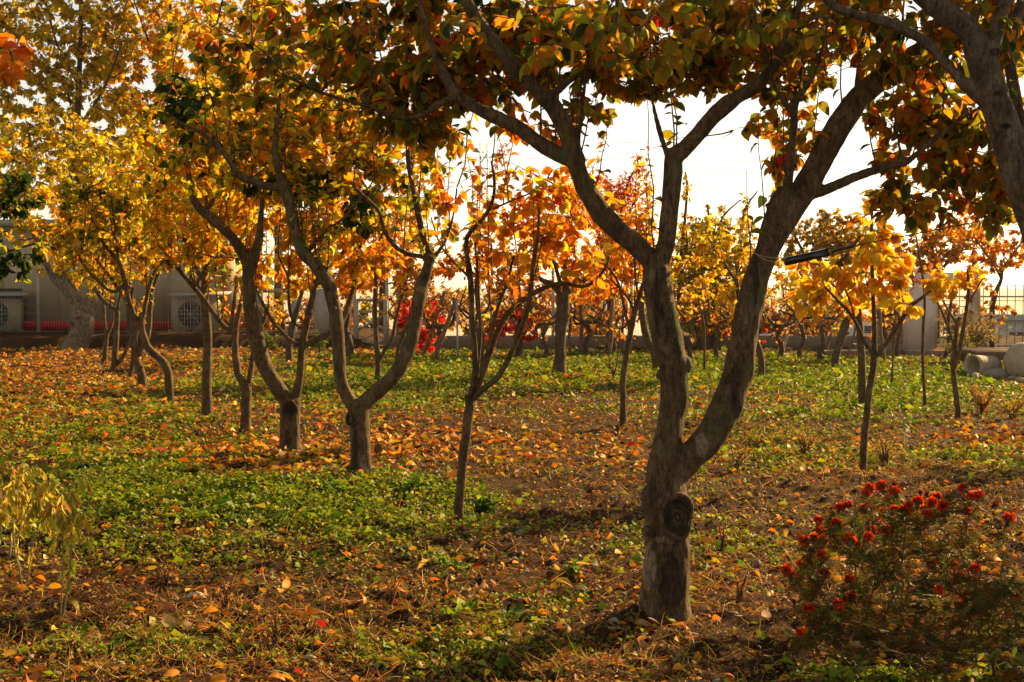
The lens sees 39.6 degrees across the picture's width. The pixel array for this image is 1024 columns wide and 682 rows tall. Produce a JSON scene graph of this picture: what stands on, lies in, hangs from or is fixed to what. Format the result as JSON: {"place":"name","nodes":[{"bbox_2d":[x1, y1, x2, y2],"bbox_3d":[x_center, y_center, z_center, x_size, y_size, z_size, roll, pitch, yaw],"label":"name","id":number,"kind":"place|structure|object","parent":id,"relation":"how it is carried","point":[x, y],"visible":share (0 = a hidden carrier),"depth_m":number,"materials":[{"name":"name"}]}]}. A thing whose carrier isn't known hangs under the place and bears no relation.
{"place":"outdoors","nodes":[
{"label":"outdoors","id":0,"kind":"place"},
{"bbox_2d":[0,288,1023,681],"bbox_3d":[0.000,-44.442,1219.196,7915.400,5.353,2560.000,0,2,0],"label":"ground","id":1,"kind":"structure","parent":0,"point":[56,338],"depth_m":7.02,"materials":[{"name":"green plant"}]},
{"bbox_2d":[0,479,26,541],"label":"garden plant","id":2,"kind":"object","parent":1,"relation":"on","point":[6,517],"visible":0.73,"depth_m":6.55,"materials":[{"name":"yellow plant"}]},
{"bbox_2d":[0,463,31,558],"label":"garden plant","id":3,"kind":"object","parent":1,"relation":"on","point":[15,473],"visible":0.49,"depth_m":6.85,"materials":[{"name":"yellow plant"}]},
{"bbox_2d":[0,291,33,330],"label":"air conditioner","id":4,"kind":"object","parent":1,"relation":"on","point":[12,315],"visible":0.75,"depth_m":32.84,"materials":[{"name":"beige paint"}]},
{"bbox_2d":[0,33,36,90],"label":"fruit tree","id":5,"kind":"object","parent":1,"relation":"on","point":[11,73],"visible":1,"depth_m":4.64,"materials":[{"name":"orange plant"}]},
{"bbox_2d":[3,466,46,559],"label":"garden plant","id":6,"kind":"object","parent":1,"relation":"on","point":[39,472],"visible":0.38,"depth_m":6.80,"materials":[{"name":"yellow plant"}]},
{"bbox_2d":[0,136,51,283],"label":"fruit tree","id":7,"kind":"object","parent":1,"relation":"on","point":[8,197],"visible":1,"depth_m":12.26,"materials":[{"name":"green plant"}]},
{"bbox_2d":[2,486,53,583],"bbox_3d":[-2.077,0.846,6.091,0.224,0.450,0.178,1,3,31],"label":"garden plant","id":8,"kind":"object","parent":1,"relation":"on","point":[22,502],"visible":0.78,"depth_m":6.09,"materials":[{"name":"yellow plant"}]},
{"bbox_2d":[19,500,60,585],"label":"garden plant","id":9,"kind":"object","parent":1,"relation":"on","point":[50,509],"visible":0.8,"depth_m":6.08,"materials":[{"name":"yellow plant"}]},
{"bbox_2d":[31,478,94,624],"bbox_3d":[-1.673,0.816,5.421,0.244,0.563,0.399,-2,3,-38],"label":"garden plant","id":10,"kind":"object","parent":1,"relation":"on","point":[68,510],"visible":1,"depth_m":5.44,"materials":[{"name":"yellow plant"}]},
{"bbox_2d":[0,0,146,213],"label":"tall tree","id":11,"kind":"object","parent":1,"relation":"on","point":[97,70],"visible":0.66,"depth_m":34.46,"materials":[{"name":"yellow plant"}]},
{"bbox_2d":[0,104,159,349],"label":"whitewashed tree","id":12,"kind":"object","parent":1,"relation":"on","point":[81,321],"visible":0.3,"depth_m":28.47,"materials":[{"name":"yellow plant"}]},
{"bbox_2d":[26,186,133,370],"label":"fruit tree","id":13,"kind":"object","parent":1,"relation":"on","point":[50,200],"visible":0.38,"depth_m":21.52,"materials":[{"name":"yellow plant"}]},
{"bbox_2d":[72,221,131,363],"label":"fruit tree","id":14,"kind":"object","parent":1,"relation":"on","point":[106,331],"visible":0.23,"depth_m":23.20,"materials":[{"name":"orange plant"}]},
{"bbox_2d":[39,119,174,401],"bbox_3d":[-4.536,-0.840,15.891,1.368,3.166,1.347,-1,3,-26],"label":"fruit tree","id":15,"kind":"object","parent":1,"relation":"on","point":[117,205],"visible":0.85,"depth_m":15.72,"materials":[{"name":"yellow plant"}]},
{"bbox_2d":[62,159,178,386],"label":"fruit tree","id":16,"kind":"object","parent":1,"relation":"on","point":[136,351],"visible":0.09,"depth_m":17.81,"materials":[{"name":"orange plant"}]},
{"bbox_2d":[0,220,244,329],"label":"building","id":17,"kind":"structure","parent":1,"relation":"on","point":[160,292],"depth_m":33.48,"materials":[{"name":"beige paint"}]},
{"bbox_2d":[77,0,237,202],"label":"tall tree","id":18,"kind":"object","parent":1,"relation":"on","point":[170,13],"visible":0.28,"depth_m":36.03,"materials":[{"name":"yellow plant"}]},
{"bbox_2d":[1,237,355,332],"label":"wire fence","id":19,"kind":"object","parent":1,"relation":"on","point":[38,298],"visible":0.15,"depth_m":31.29,"materials":[{"name":"metal"}]},
{"bbox_2d":[92,107,275,415],"bbox_3d":[-3.201,-0.755,14.047,1.527,3.144,1.213,1,2,14],"label":"fruit tree","id":20,"kind":"object","parent":1,"relation":"on","point":[133,149],"visible":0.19,"depth_m":14.08,"materials":[{"name":"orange plant"}]},
{"bbox_2d":[168,291,231,330],"bbox_3d":[-7.251,-0.575,32.983,1.386,1.158,0.619,0,2,0],"label":"air conditioner","id":21,"kind":"object","parent":1,"relation":"on","point":[193,321],"visible":0.66,"depth_m":32.84,"materials":[{"name":"beige paint"}]},
{"bbox_2d":[125,66,276,431],"bbox_3d":[-2.740,-0.781,12.538,1.328,3.313,1.218,0,2,0],"label":"fruit tree","id":22,"kind":"object","parent":1,"relation":"on","point":[163,208],"visible":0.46,"depth_m":12.52,"materials":[{"name":"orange plant"}]},
{"bbox_2d":[213,267,240,328],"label":"fruit tree","id":23,"kind":"object","parent":1,"relation":"on","point":[228,270],"visible":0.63,"depth_m":30.76,"materials":[{"name":"orange plant"}]},
{"bbox_2d":[218,297,284,329],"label":"shrub","id":24,"kind":"object","parent":1,"relation":"on","point":[275,316],"visible":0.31,"depth_m":33.30,"materials":[{"name":"yellow plant"}]},
{"bbox_2d":[180,0,351,329],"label":"tall tree","id":25,"kind":"object","parent":1,"relation":"on","point":[223,16],"visible":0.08,"depth_m":34.08,"materials":[{"name":"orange plant"}]},
{"bbox_2d":[260,609,287,646],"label":"dead stalk","id":26,"kind":"object","parent":1,"relation":"on","point":[274,634],"visible":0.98,"depth_m":5.02,"materials":[{"name":"brown plant"}]},
{"bbox_2d":[162,79,406,452],"bbox_3d":[-1.817,-0.600,11.358,1.829,3.052,1.390,-1,3,-25],"label":"fruit tree","id":27,"kind":"object","parent":1,"relation":"on","point":[249,254],"visible":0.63,"depth_m":11.06,"materials":[{"name":"orange plant"}]},
{"bbox_2d":[278,263,328,362],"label":"fruit tree","id":28,"kind":"object","parent":1,"relation":"on","point":[291,335],"visible":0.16,"depth_m":23.17,"materials":[{"name":"brown plant"}]},
{"bbox_2d":[142,0,478,473],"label":"fruit tree","id":29,"kind":"object","parent":1,"relation":"on","point":[296,132],"visible":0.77,"depth_m":9.31,"materials":[{"name":"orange plant"}]},
{"bbox_2d":[314,286,330,332],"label":"wall","id":30,"kind":"structure","parent":1,"relation":"on","point":[321,320],"depth_m":30.87,"materials":[{"name":"grey concrete"}]},
{"bbox_2d":[328,247,391,356],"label":"fruit tree","id":31,"kind":"object","parent":1,"relation":"on","point":[349,343],"visible":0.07,"depth_m":25.39,"materials":[{"name":"orange plant"}]},
{"bbox_2d":[354,299,387,345],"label":"frame gate","id":32,"kind":"structure","parent":1,"relation":"on","point":[384,328],"depth_m":29.17,"materials":[{"name":"metal"}]},
{"bbox_2d":[331,189,421,381],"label":"fruit tree","id":33,"kind":"object","parent":1,"relation":"on","point":[399,280],"visible":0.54,"depth_m":19.27,"materials":[{"name":"orange plant"}]},
{"bbox_2d":[316,116,436,332],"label":"tall tree","id":34,"kind":"object","parent":1,"relation":"on","point":[409,216],"visible":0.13,"depth_m":33.69,"materials":[{"name":"orange plant"}]},
{"bbox_2d":[396,297,429,340],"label":"creeper","id":35,"kind":"object","parent":1,"relation":"on","point":[403,320],"visible":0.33,"depth_m":26.03,"materials":[{"name":"red plant"}]},
{"bbox_2d":[392,266,438,358],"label":"fruit tree","id":36,"kind":"object","parent":1,"relation":"on","point":[406,324],"visible":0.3,"depth_m":23.19,"materials":[{"name":"brown plant"}]},
{"bbox_2d":[404,474,435,493],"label":"weed","id":37,"kind":"object","parent":1,"relation":"on","point":[414,483],"visible":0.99,"depth_m":8.50,"materials":[{"name":"green plant"}]},
{"bbox_2d":[391,279,467,329],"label":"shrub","id":38,"kind":"object","parent":1,"relation":"on","point":[429,300],"visible":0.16,"depth_m":30.22,"materials":[{"name":"orange plant"}]},
{"bbox_2d":[408,285,468,352],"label":"grapevine","id":39,"kind":"object","parent":1,"relation":"on","point":[439,326],"visible":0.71,"depth_m":25.37,"materials":[{"name":"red plant"}]},
{"bbox_2d":[433,298,458,358],"bbox_3d":[-1.156,-0.167,24.419,0.483,1.150,0.105,0,2,0],"label":"wooden pole","id":40,"kind":"object","parent":1,"relation":"on","point":[443,334],"visible":0.88,"depth_m":24.39,"materials":[{"name":"brown wood"}]},
{"bbox_2d":[430,286,507,334],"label":"shrub","id":41,"kind":"object","parent":1,"relation":"on","point":[465,330],"visible":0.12,"depth_m":33.49,"materials":[{"name":"orange plant"}]},
{"bbox_2d":[444,277,506,345],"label":"grapevine","id":42,"kind":"object","parent":1,"relation":"on","point":[462,311],"visible":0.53,"depth_m":25.72,"materials":[{"name":"orange plant"}]},
{"bbox_2d":[418,179,539,373],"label":"fruit tree","id":43,"kind":"object","parent":1,"relation":"on","point":[446,271],"visible":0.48,"depth_m":19.91,"materials":[{"name":"orange plant"}]},
{"bbox_2d":[471,494,499,515],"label":"weed","id":44,"kind":"object","parent":1,"relation":"on","point":[490,504],"visible":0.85,"depth_m":8.02,"materials":[{"name":"green plant"}]},
{"bbox_2d":[0,344,1023,681],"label":"ground cover","id":45,"kind":"object","parent":1,"relation":"on","point":[166,488],"visible":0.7,"depth_m":9.13,"materials":[{"name":"green plant"}]},
{"bbox_2d":[0,340,1023,681],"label":"fallen leaves","id":46,"kind":"object","parent":1,"relation":"on","point":[380,444],"visible":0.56,"depth_m":8.94,"materials":[{"name":"orange plant"}]},
{"bbox_2d":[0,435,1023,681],"bbox_3d":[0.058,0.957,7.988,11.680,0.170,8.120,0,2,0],"label":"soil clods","id":47,"kind":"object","parent":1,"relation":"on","point":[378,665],"visible":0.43,"depth_m":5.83,"materials":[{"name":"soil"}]},
{"bbox_2d":[494,307,541,355],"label":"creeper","id":48,"kind":"object","parent":1,"relation":"on","point":[508,328],"visible":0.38,"depth_m":26.00,"materials":[{"name":"red plant"}]},
{"bbox_2d":[483,282,556,334],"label":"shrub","id":49,"kind":"object","parent":1,"relation":"on","point":[541,298],"visible":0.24,"depth_m":30.19,"materials":[{"name":"orange plant"}]},
{"bbox_2d":[494,283,549,356],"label":"grapevine","id":50,"kind":"object","parent":1,"relation":"on","point":[520,344],"visible":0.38,"depth_m":26.03,"materials":[{"name":"orange plant"}]},
{"bbox_2d":[421,73,624,521],"bbox_3d":[0.059,-0.203,7.472,0.996,2.545,0.662,1,2,23],"label":"fruit tree","id":51,"kind":"object","parent":1,"relation":"on","point":[563,196],"visible":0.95,"depth_m":7.40,"materials":[{"name":"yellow plant"}]},
{"bbox_2d":[518,288,572,357],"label":"grapevine","id":52,"kind":"object","parent":1,"relation":"on","point":[549,323],"visible":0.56,"depth_m":24.81,"materials":[{"name":"orange plant"}]},
{"bbox_2d":[493,174,633,373],"bbox_3d":[0.769,-1.125,20.206,1.849,3.408,1.387,-1,3,-31],"label":"fruit tree","id":53,"kind":"object","parent":1,"relation":"on","point":[562,317],"visible":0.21,"depth_m":20.24,"materials":[{"name":"orange plant"}]},
{"bbox_2d":[493,143,645,351],"bbox_3d":[1.088,-1.729,27.003,2.960,4.066,1.127,0,2,0],"label":"cherry tree","id":54,"kind":"object","parent":1,"relation":"on","point":[618,193],"visible":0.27,"depth_m":26.90,"materials":[{"name":"orange plant"}]},
{"bbox_2d":[568,290,616,352],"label":"grapevine","id":55,"kind":"object","parent":1,"relation":"on","point":[585,323],"visible":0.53,"depth_m":26.52,"materials":[{"name":"orange plant"}]},
{"bbox_2d":[567,294,628,335],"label":"hedge","id":56,"kind":"object","parent":1,"relation":"on","point":[617,305],"visible":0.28,"depth_m":30.29,"materials":[{"name":"orange plant"}]},
{"bbox_2d":[183,0,1023,624],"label":"fruit tree","id":57,"kind":"object","parent":1,"relation":"on","point":[709,46],"visible":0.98,"depth_m":5.48,"materials":[{"name":"brown plant"}]},
{"bbox_2d":[751,243,784,295],"bbox_3d":[0.973,-0.275,5.449,0.120,0.204,0.120,-2,3,-39],"label":"string","id":58,"kind":"object","parent":57,"relation":"attached to","point":[780,257],"visible":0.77,"depth_m":5.42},
{"bbox_2d":[783,248,831,265],"bbox_3d":[1.140,-0.323,5.463,0.197,0.068,0.034,0,2,-11],"label":"black bar","id":59,"kind":"object","parent":58,"relation":"hanging from","point":[808,256],"visible":1,"depth_m":5.45,"materials":[{"name":"plastic"}]},
{"bbox_2d":[831,214,1013,253],"bbox_3d":[1.631,-0.417,5.278,0.895,0.181,0.057,1,3,28],"label":"cable","id":60,"kind":"object","parent":59,"relation":"attached to","point":[843,248],"visible":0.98,"depth_m":5.38,"materials":[{"name":"metal"}]},
{"bbox_2d":[583,289,635,352],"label":"grapevine","id":61,"kind":"object","parent":1,"relation":"on","point":[606,313],"visible":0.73,"depth_m":26.01,"materials":[{"name":"orange plant"}]},
{"bbox_2d":[566,146,660,423],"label":"fruit tree","id":62,"kind":"object","parent":1,"relation":"on","point":[618,250],"visible":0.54,"depth_m":13.00,"materials":[{"name":"orange plant"}]},
{"bbox_2d":[624,237,658,368],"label":"fruit tree","id":63,"kind":"object","parent":1,"relation":"on","point":[644,328],"visible":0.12,"depth_m":21.74,"materials":[{"name":"brown plant"}]},
{"bbox_2d":[388,335,901,348],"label":"concrete curb","id":64,"kind":"structure","parent":1,"relation":"on","point":[637,341],"depth_m":29.42,"materials":[{"name":"grey concrete"}]},
{"bbox_2d":[386,271,900,335],"bbox_3d":[2.825,-0.651,29.628,10.896,1.609,0.078,0,2,0],"label":"wire fence","id":65,"kind":"object","parent":64,"relation":"on","point":[552,312],"visible":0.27,"depth_m":29.59,"materials":[{"name":"metal"}]},
{"bbox_2d":[629,177,680,333],"bbox_3d":[2.762,-1.436,27.372,1.066,3.448,1.026,0,2,0],"label":"tall shrub","id":66,"kind":"object","parent":1,"relation":"on","point":[672,279],"visible":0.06,"depth_m":27.29,"materials":[{"name":"orange plant"}]},
{"bbox_2d":[670,172,706,334],"bbox_3d":[3.417,-1.636,29.251,1.123,3.685,1.145,0,2,0],"label":"tall shrub","id":67,"kind":"object","parent":1,"relation":"on","point":[679,248],"visible":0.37,"depth_m":29.16,"materials":[{"name":"yellow plant"}]},
{"bbox_2d":[680,278,706,369],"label":"sapling","id":68,"kind":"object","parent":1,"relation":"on","point":[701,298],"visible":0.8,"depth_m":21.12,"materials":[{"name":"brown plant"}]},
{"bbox_2d":[672,284,721,358],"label":"grapevine","id":69,"kind":"object","parent":1,"relation":"on","point":[697,320],"visible":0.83,"depth_m":24.24,"materials":[{"name":"brown plant"}]},
{"bbox_2d":[675,200,739,347],"bbox_3d":[3.887,-1.353,29.327,1.199,3.113,1.106,-2,3,-38],"label":"tall shrub","id":70,"kind":"object","parent":1,"relation":"on","point":[698,272],"visible":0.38,"depth_m":29.13,"materials":[{"name":"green plant"}]},
{"bbox_2d":[684,285,730,356],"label":"grapevine","id":71,"kind":"object","parent":1,"relation":"on","point":[720,323],"visible":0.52,"depth_m":25.10,"materials":[{"name":"brown plant"}]},
{"bbox_2d":[692,202,739,346],"bbox_3d":[4.150,-1.329,29.280,1.134,3.068,1.123,0,2,0],"label":"tall shrub","id":72,"kind":"object","parent":1,"relation":"on","point":[714,335],"visible":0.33,"depth_m":29.15,"materials":[{"name":"yellow plant"}]},
{"bbox_2d":[670,213,796,376],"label":"fruit tree","id":73,"kind":"object","parent":1,"relation":"on","point":[704,256],"visible":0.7,"depth_m":19.60,"materials":[{"name":"yellow plant"}]},
{"bbox_2d":[713,191,757,334],"bbox_3d":[4.632,-1.439,29.252,1.119,3.290,1.129,0,2,0],"label":"tall shrub","id":74,"kind":"object","parent":1,"relation":"on","point":[744,213],"visible":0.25,"depth_m":29.19,"materials":[{"name":"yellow plant"}]},
{"bbox_2d":[720,440,753,473],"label":"weed","id":75,"kind":"object","parent":1,"relation":"on","point":[738,462],"visible":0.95,"depth_m":9.87,"materials":[{"name":"brown plant"}]},
{"bbox_2d":[759,287,812,356],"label":"grapevine","id":76,"kind":"object","parent":1,"relation":"on","point":[779,326],"visible":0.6,"depth_m":25.11,"materials":[{"name":"brown plant"}]},
{"bbox_2d":[771,281,831,358],"bbox_3d":[4.948,-0.341,24.243,0.802,1.523,0.768,2,3,40],"label":"grapevine","id":77,"kind":"object","parent":1,"relation":"on","point":[802,332],"visible":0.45,"depth_m":24.25,"materials":[{"name":"brown plant"}]},
{"bbox_2d":[785,424,825,453],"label":"weed","id":78,"kind":"object","parent":1,"relation":"on","point":[804,445],"visible":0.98,"depth_m":10.74,"materials":[{"name":"brown plant"}]},
{"bbox_2d":[759,303,853,335],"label":"hedge","id":79,"kind":"object","parent":1,"relation":"on","point":[784,320],"visible":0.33,"depth_m":30.25,"materials":[{"name":"orange plant"}]},
{"bbox_2d":[801,294,842,361],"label":"grapevine","id":80,"kind":"object","parent":1,"relation":"on","point":[820,324],"visible":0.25,"depth_m":23.45,"materials":[{"name":"brown plant"}]},
{"bbox_2d":[774,207,905,335],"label":"tall tree","id":81,"kind":"object","parent":1,"relation":"on","point":[829,237],"visible":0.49,"depth_m":32.63,"materials":[{"name":"yellow plant"}]},
{"bbox_2d":[813,265,881,406],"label":"sapling","id":82,"kind":"object","parent":1,"relation":"on","point":[861,374],"visible":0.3,"depth_m":14.61,"materials":[{"name":"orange plant"}]},
{"bbox_2d":[817,284,877,369],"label":"fruit tree","id":83,"kind":"object","parent":1,"relation":"on","point":[843,333],"visible":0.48,"depth_m":21.97,"materials":[{"name":"brown plant"}]},
{"bbox_2d":[784,190,931,471],"bbox_3d":[2.360,-0.027,9.749,1.016,2.017,0.560,0,2,0],"label":"sapling","id":84,"kind":"object","parent":1,"relation":"on","point":[888,264],"visible":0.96,"depth_m":9.65,"materials":[{"name":"yellow plant"}]},
{"bbox_2d":[869,429,900,466],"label":"weed","id":85,"kind":"object","parent":1,"relation":"on","point":[883,455],"visible":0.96,"depth_m":10.02,"materials":[{"name":"brown plant"}]},
{"bbox_2d":[865,278,915,357],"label":"grapevine","id":86,"kind":"object","parent":1,"relation":"on","point":[884,330],"visible":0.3,"depth_m":24.53,"materials":[{"name":"plant"}]},
{"bbox_2d":[780,479,1023,681],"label":"marigold bush","id":87,"kind":"object","parent":1,"relation":"on","point":[838,615],"visible":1,"depth_m":4.32,"materials":[{"name":"green plant"}]},
{"bbox_2d":[909,235,934,408],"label":"sapling","id":88,"kind":"object","parent":1,"relation":"on","point":[927,267],"visible":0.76,"depth_m":14.37,"materials":[{"name":"brown plant"}]},
{"bbox_2d":[822,0,1023,243],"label":"fruit tree","id":89,"kind":"object","parent":1,"relation":"on","point":[989,44],"visible":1,"depth_m":4.77,"materials":[{"name":"brown plant"}]},
{"bbox_2d":[900,273,979,349],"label":"pillar","id":90,"kind":"structure","parent":1,"relation":"on","point":[912,333],"depth_m":27.44,"materials":[{"name":"grey paint"}]},
{"bbox_2d":[890,219,993,343],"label":"tall tree","id":91,"kind":"object","parent":1,"relation":"on","point":[932,239],"visible":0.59,"depth_m":31.10,"materials":[{"name":"orange plant"}]},
{"bbox_2d":[918,262,988,418],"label":"sapling","id":92,"kind":"object","parent":1,"relation":"on","point":[934,284],"visible":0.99,"depth_m":13.44,"materials":[{"name":"yellow plant"}]},
{"bbox_2d":[938,332,981,360],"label":"bush","id":93,"kind":"object","parent":1,"relation":"on","point":[967,343],"visible":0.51,"depth_m":23.57,"materials":[{"name":"green plant"}]},
{"bbox_2d":[931,308,1016,347],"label":"bush","id":94,"kind":"object","parent":1,"relation":"on","point":[981,335],"visible":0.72,"depth_m":26.95,"materials":[{"name":"green plant"}]},
{"bbox_2d":[970,285,980,347],"bbox_3d":[9.219,-0.459,28.304,0.176,1.318,0.160,0,2,0],"label":"gate post","id":95,"kind":"object","parent":1,"relation":"on","point":[975,307],"visible":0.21,"depth_m":28.22,"materials":[{"name":"concrete"}]},
{"bbox_2d":[935,285,1023,347],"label":"wire fence","id":96,"kind":"object","parent":1,"relation":"on","point":[968,318],"visible":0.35,"depth_m":28.59,"materials":[{"name":"metal"}]},
{"bbox_2d":[964,355,1001,374],"bbox_3d":[6.684,0.351,20.135,0.470,0.330,0.330,-1,3,-28],"label":"clay pot","id":97,"kind":"object","parent":1,"relation":"on","point":[977,363],"visible":0.82,"depth_m":20.09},
{"bbox_2d":[943,214,1023,347],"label":"fruit tree","id":98,"kind":"object","parent":1,"relation":"on","point":[991,259],"visible":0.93,"depth_m":28.04,"materials":[{"name":"orange plant"}]},
{"bbox_2d":[967,384,999,413],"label":"dried plant","id":99,"kind":"object","parent":1,"relation":"on","point":[983,403],"visible":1,"depth_m":14.13,"materials":[{"name":"brown plant"}]},
{"bbox_2d":[961,348,1007,359],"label":"wooden platform","id":100,"kind":"structure","parent":1,"relation":"on","point":[999,353],"depth_m":20.41,"materials":[{"name":"brown wood"}]},
{"bbox_2d":[972,623,1023,681],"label":"weed","id":101,"kind":"object","parent":1,"relation":"on","point":[1016,659],"visible":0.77,"depth_m":4.70,"materials":[{"name":"green plant"}]},
{"bbox_2d":[996,391,1023,419],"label":"dried plant","id":102,"kind":"object","parent":1,"relation":"on","point":[1006,408],"visible":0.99,"depth_m":13.58,"materials":[{"name":"brown plant"}]},
{"bbox_2d":[1003,342,1023,377],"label":"clay jar","id":103,"kind":"object","parent":1,"relation":"on","point":[1013,360],"visible":0.87,"depth_m":19.70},
{"bbox_2d":[0,0,1023,287],"label":"sky","id":104,"kind":"structure","parent":0,"point":[631,123],"materials":[{"name":"white"}]},
{"bbox_2d":[257,289,1022,335],"bbox_3d":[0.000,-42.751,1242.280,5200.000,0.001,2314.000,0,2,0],"label":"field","id":105,"kind":"structure","parent":0,"point":[1003,292],"depth_m":506.27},
{"bbox_2d":[946,313,1023,335],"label":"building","id":106,"kind":"structure","parent":105,"relation":"on","point":[1018,325],"depth_m":90.03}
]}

